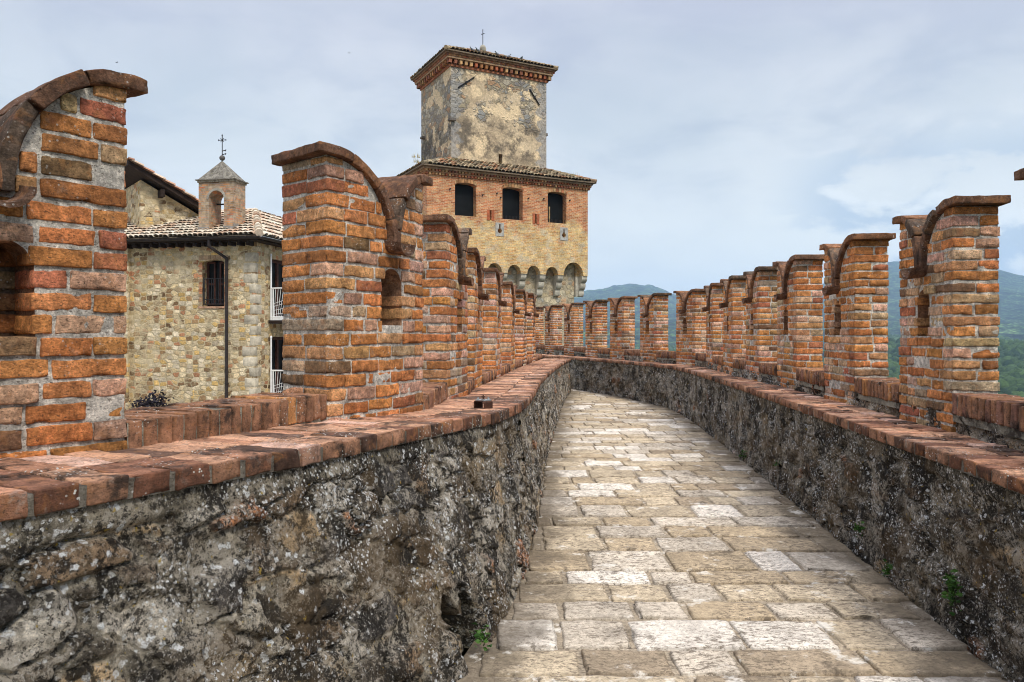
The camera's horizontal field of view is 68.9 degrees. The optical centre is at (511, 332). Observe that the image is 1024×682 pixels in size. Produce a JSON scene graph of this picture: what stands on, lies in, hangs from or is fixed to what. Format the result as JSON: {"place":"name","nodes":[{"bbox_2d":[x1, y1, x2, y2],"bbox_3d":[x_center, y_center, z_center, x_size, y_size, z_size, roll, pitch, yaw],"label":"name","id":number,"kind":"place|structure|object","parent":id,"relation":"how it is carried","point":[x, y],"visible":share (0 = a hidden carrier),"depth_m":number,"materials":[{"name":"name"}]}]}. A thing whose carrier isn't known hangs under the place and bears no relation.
{"place":"outdoors","nodes":[
{"label":"outdoors","id":0,"kind":"place"},
{"bbox_2d":[0,0,1023,293],"label":"sky","id":1,"kind":"structure","parent":0,"point":[719,139],"materials":[{"name":"grey"}]},
{"bbox_2d":[458,389,1007,681],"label":"walkway","id":2,"kind":"structure","parent":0,"point":[668,545],"depth_m":5.01,"materials":[{"name":"beige stone"}]},
{"bbox_2d":[0,358,571,681],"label":"parapet","id":3,"kind":"structure","parent":2,"relation":"on","point":[395,547],"depth_m":2.93,"materials":[{"name":"rough grey stone"},{"name":"brick"}]},
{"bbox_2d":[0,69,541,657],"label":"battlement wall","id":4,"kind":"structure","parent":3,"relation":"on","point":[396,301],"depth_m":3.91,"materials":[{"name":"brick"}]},
{"bbox_2d":[474,395,492,408],"bbox_3d":[-0.214,0.511,5.550,0.102,0.099,0.098,0,0,38],"label":"metal bracket","id":5,"kind":"object","parent":3,"relation":"attached to","point":[487,402],"visible":0.98,"depth_m":5.54,"materials":[{"name":"metal"}]},
{"bbox_2d":[469,622,491,650],"bbox_3d":[-0.168,1.619,3.980,0.123,0.147,0.162,0,0,0],"label":"weed","id":6,"kind":"object","parent":2,"relation":"on","point":[481,636],"visible":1,"depth_m":3.97,"materials":[{"name":"green plant"}]},
{"bbox_2d":[542,354,1023,681],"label":"parapet","id":7,"kind":"structure","parent":2,"relation":"on","point":[930,506],"depth_m":5.21,"materials":[{"name":"stone"}]},
{"bbox_2d":[739,450,746,458],"bbox_3d":[2.973,1.565,9.610,0.113,0.129,0.120,0,0,0],"label":"weed","id":8,"kind":"object","parent":7,"relation":"attached to","point":[742,454],"visible":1,"depth_m":9.60,"materials":[{"name":"green plant"}]},
{"bbox_2d":[535,169,1023,473],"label":"battlement wall","id":9,"kind":"structure","parent":7,"relation":"on","point":[763,324],"depth_m":7.10,"materials":[{"name":"brick"}]},
{"bbox_2d":[853,521,865,536],"bbox_3d":[2.584,1.458,5.562,0.081,0.110,0.102,0,0,0],"label":"weed","id":10,"kind":"object","parent":7,"relation":"attached to","point":[858,527],"visible":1,"depth_m":5.55,"materials":[{"name":"green plant"}]},
{"bbox_2d":[942,570,957,586],"bbox_3d":[2.435,1.373,4.151,0.073,0.109,0.099,0,0,26],"label":"weed","id":11,"kind":"object","parent":7,"relation":"attached to","point":[947,578],"visible":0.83,"depth_m":4.16,"materials":[{"name":"green plant"}]},
{"bbox_2d":[941,569,962,615],"bbox_3d":[2.427,1.424,4.120,0.108,0.255,0.102,0,0,31],"label":"weed","id":12,"kind":"object","parent":7,"relation":"attached to","point":[951,585],"visible":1,"depth_m":4.12,"materials":[{"name":"green plant"}]},
{"bbox_2d":[882,559,893,576],"bbox_3d":[2.531,1.594,5.032,0.061,0.136,0.095,0,0,0],"label":"weed","id":13,"kind":"object","parent":2,"relation":"on","point":[887,570],"visible":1,"depth_m":5.04,"materials":[{"name":"green plant"}]},
{"bbox_2d":[574,261,1023,367],"bbox_3d":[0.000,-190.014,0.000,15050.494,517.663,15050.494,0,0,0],"label":"hills","id":14,"kind":"structure","parent":0,"point":[1011,304],"depth_m":3011.92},
{"bbox_2d":[607,333,1023,396],"bbox_3d":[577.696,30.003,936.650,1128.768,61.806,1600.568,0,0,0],"label":"forest","id":15,"kind":"object","parent":14,"relation":"on","point":[1011,364],"visible":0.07,"depth_m":745.01,"materials":[{"name":"green plant"}]},
{"label":"courtyard","id":16,"kind":"structure","parent":0,"visible":0},
{"bbox_2d":[124,389,173,408],"bbox_3d":[-10.181,2.120,21.017,1.457,1.259,0.841,0,0,0],"label":"shrub","id":17,"kind":"object","parent":16,"relation":"on","point":[148,402],"visible":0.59,"depth_m":20.96,"materials":[{"name":"green plant"}]},
{"bbox_2d":[124,157,260,239],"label":"stone building","id":18,"kind":"structure","parent":16,"relation":"on","point":[153,198],"depth_m":23.72,"materials":[{"name":"stone"}]},
{"bbox_2d":[124,134,282,409],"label":"stone house","id":19,"kind":"structure","parent":16,"relation":"on","point":[203,315],"depth_m":22.59,"materials":[{"name":"stone"}]},
{"bbox_2d":[203,261,223,305],"bbox_3d":[-8.921,-1.500,22.474,0.740,1.400,0.347,0,0,12],"label":"window","id":20,"kind":"structure","parent":19,"relation":"in","point":[215,269],"depth_m":22.59,"materials":[{"name":"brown wood"}]},
{"bbox_2d":[272,337,282,392],"bbox_3d":[-7.463,1.110,23.651,0.090,1.980,1.100,0,0,12],"label":"door","id":21,"kind":"structure","parent":19,"relation":"in","point":[277,342],"depth_m":23.63,"materials":[{"name":"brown wood"}]},
{"bbox_2d":[272,259,282,315],"bbox_3d":[-7.463,-1.360,23.651,0.090,1.880,1.100,0,0,12],"label":"door","id":22,"kind":"structure","parent":19,"relation":"in","point":[277,266],"depth_m":23.63,"materials":[{"name":"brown wood"}]},
{"bbox_2d":[395,29,596,345],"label":"stone tower","id":23,"kind":"structure","parent":16,"relation":"on","point":[514,204],"depth_m":38.89,"materials":[{"name":"stone"}]},
{"bbox_2d":[455,184,472,215],"bbox_3d":[-2.472,-6.600,37.288,1.250,1.800,0.040,0,0,-27],"label":"window pane","id":24,"kind":"structure","parent":23,"relation":"in","point":[463,193],"depth_m":37.29,"materials":[{"name":"black glass"}]},
{"bbox_2d":[412,152,579,177],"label":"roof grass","id":25,"kind":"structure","parent":23,"relation":"on","point":[417,160],"depth_m":38.12,"materials":[{"name":"green plant"}]},
{"bbox_2d":[502,189,519,219],"bbox_3d":[-0.088,-6.600,38.359,1.270,1.800,0.308,0,0,-27],"label":"window pane","id":26,"kind":"structure","parent":23,"relation":"in","point":[510,197],"depth_m":38.50,"materials":[{"name":"black glass"}]},
{"bbox_2d":[548,193,564,223],"bbox_3d":[2.257,-6.600,39.561,1.240,1.800,0.308,0,0,-27],"label":"window pane","id":27,"kind":"structure","parent":23,"relation":"in","point":[555,201],"depth_m":39.69,"materials":[{"name":"glass"}]}
]}

